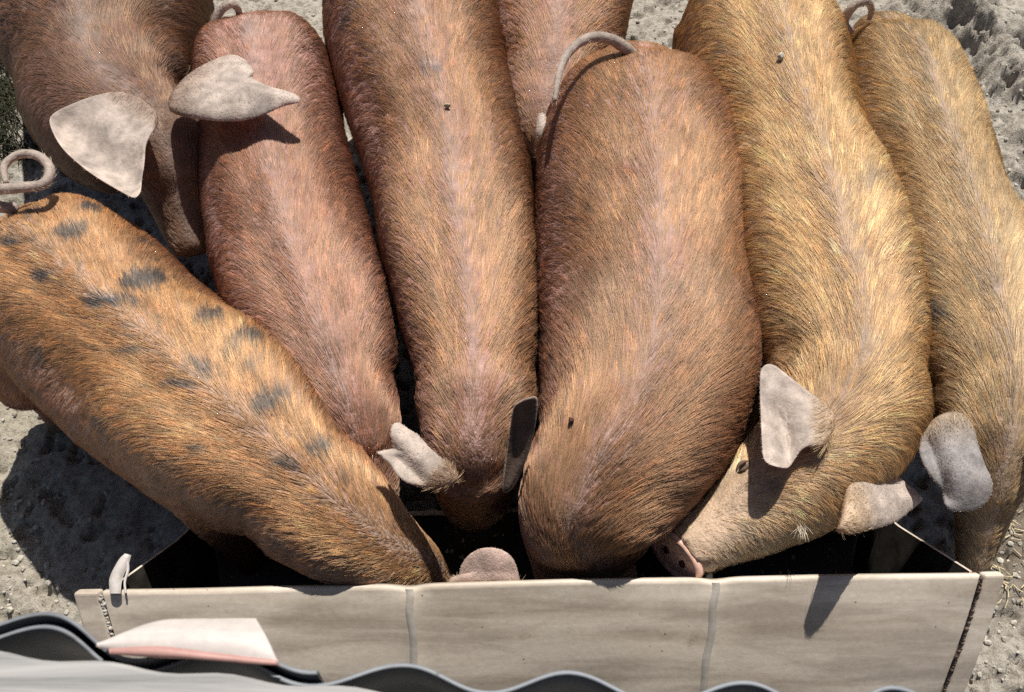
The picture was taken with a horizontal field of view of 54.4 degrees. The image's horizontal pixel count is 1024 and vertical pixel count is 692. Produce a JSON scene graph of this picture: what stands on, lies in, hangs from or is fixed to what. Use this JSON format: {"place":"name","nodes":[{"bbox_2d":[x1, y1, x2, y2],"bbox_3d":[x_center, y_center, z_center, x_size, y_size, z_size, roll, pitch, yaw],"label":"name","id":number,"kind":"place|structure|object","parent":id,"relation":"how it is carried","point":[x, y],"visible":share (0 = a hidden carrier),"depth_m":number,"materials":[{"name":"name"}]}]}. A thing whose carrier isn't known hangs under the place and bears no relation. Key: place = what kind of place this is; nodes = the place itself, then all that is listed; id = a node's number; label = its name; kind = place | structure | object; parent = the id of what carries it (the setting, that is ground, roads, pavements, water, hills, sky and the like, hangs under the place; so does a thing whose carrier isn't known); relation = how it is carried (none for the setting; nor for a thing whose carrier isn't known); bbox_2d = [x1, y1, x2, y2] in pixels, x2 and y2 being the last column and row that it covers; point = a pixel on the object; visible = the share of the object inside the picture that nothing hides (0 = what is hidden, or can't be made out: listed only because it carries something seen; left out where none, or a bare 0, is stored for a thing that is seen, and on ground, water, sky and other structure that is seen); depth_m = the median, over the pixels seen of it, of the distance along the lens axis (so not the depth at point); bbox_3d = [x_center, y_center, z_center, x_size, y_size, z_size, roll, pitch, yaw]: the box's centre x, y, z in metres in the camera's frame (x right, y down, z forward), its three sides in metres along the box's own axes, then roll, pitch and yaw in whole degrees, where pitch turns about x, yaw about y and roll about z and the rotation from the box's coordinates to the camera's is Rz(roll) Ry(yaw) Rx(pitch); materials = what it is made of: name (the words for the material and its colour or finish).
{"place":"outdoors","nodes":[
{"label":"outdoors","id":0,"kind":"place"},
{"bbox_2d":[0,59,37,160],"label":"grass","id":1,"kind":"structure","parent":0,"point":[10,117],"depth_m":2.30,"materials":[{"name":"plant"}]},
{"bbox_2d":[0,0,1023,691],"bbox_3d":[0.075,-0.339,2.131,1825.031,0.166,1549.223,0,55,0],"label":"ground","id":2,"kind":"structure","parent":0,"point":[138,526],"depth_m":1.79,"materials":[{"name":"grey soil"}]},
{"bbox_2d":[0,0,299,256],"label":"pig","id":3,"kind":"object","parent":2,"relation":"on","point":[115,96],"visible":0.98,"depth_m":1.71},
{"bbox_2d":[0,612,323,683],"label":"corrugated sheet","id":4,"kind":"object","parent":2,"relation":"on","point":[86,637],"visible":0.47,"depth_m":0.61,"materials":[{"name":"grey metal"}]},
{"bbox_2d":[96,618,279,665],"bbox_3d":[-0.194,0.177,0.601,0.112,0.014,0.032,0,55,0],"label":"plastic scrap","id":5,"kind":"object","parent":4,"relation":"on","point":[241,640],"visible":1,"depth_m":0.60,"materials":[{"name":"white plastic"}]},
{"bbox_2d":[0,148,519,584],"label":"pig","id":6,"kind":"object","parent":2,"relation":"on","point":[143,361],"visible":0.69,"depth_m":1.38},
{"bbox_2d":[190,0,401,495],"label":"pig","id":7,"kind":"object","parent":2,"relation":"on","point":[295,266],"visible":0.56,"depth_m":1.56},
{"bbox_2d":[322,0,538,531],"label":"pig","id":8,"kind":"object","parent":2,"relation":"on","point":[451,190],"visible":1,"depth_m":1.56},
{"bbox_2d":[0,625,914,691],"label":"corrugated sheet","id":9,"kind":"object","parent":2,"relation":"on","point":[49,642],"visible":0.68,"depth_m":0.61,"materials":[{"name":"grey metal"}]},
{"bbox_2d":[0,651,376,691],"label":"board","id":10,"kind":"object","parent":9,"relation":"on","point":[19,673],"visible":1,"depth_m":0.57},
{"bbox_2d":[0,0,1023,688],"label":"dirt crumbs","id":11,"kind":"object","parent":2,"relation":"on","point":[66,612],"visible":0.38,"depth_m":1.73,"materials":[{"name":"grey soil"}]},
{"bbox_2d":[74,507,1003,691],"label":"feed trough","id":12,"kind":"object","parent":2,"relation":"on","point":[894,604],"visible":0.74,"depth_m":1.38,"materials":[{"name":"wood"}]},
{"bbox_2d":[109,554,130,593],"bbox_3d":[-0.534,0.310,1.358,0.026,0.017,0.053,0,55,0],"label":"plastic flap","id":13,"kind":"object","parent":12,"relation":"on","point":[122,566],"visible":1,"depth_m":1.35,"materials":[{"name":"white plastic"}]},
{"bbox_2d":[231,520,836,583],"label":"feed crumbs","id":14,"kind":"object","parent":12,"relation":"in","point":[787,572],"visible":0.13,"depth_m":1.64,"materials":[{"name":"food"}]},
{"bbox_2d":[497,0,633,202],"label":"pig","id":15,"kind":"object","parent":2,"relation":"on","point":[540,36],"visible":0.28,"depth_m":1.85},
{"bbox_2d":[518,31,762,579],"bbox_3d":[0.207,-0.051,1.661,0.393,0.542,1.036,0,55,0],"label":"pig","id":16,"kind":"object","parent":2,"relation":"on","point":[650,347],"visible":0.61,"depth_m":1.42},
{"bbox_2d":[652,0,934,577],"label":"pig","id":17,"kind":"object","parent":2,"relation":"on","point":[841,416],"visible":0.88,"depth_m":1.45},
{"bbox_2d":[777,52,783,60],"bbox_3d":[0.453,-0.488,1.683,0.012,0.014,0.012,-32,61,-20],"label":"mud crumb","id":18,"kind":"object","parent":17,"relation":"on","point":[780,56],"visible":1,"depth_m":1.68,"materials":[{"name":"beige soil"}]},
{"bbox_2d":[842,0,1023,573],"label":"pig","id":19,"kind":"object","parent":2,"relation":"on","point":[927,110],"visible":0.84,"depth_m":1.52},
{"bbox_2d":[988,510,1023,607],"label":"straw bits","id":20,"kind":"object","parent":2,"relation":"on","point":[1004,582],"visible":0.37,"depth_m":1.68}
]}

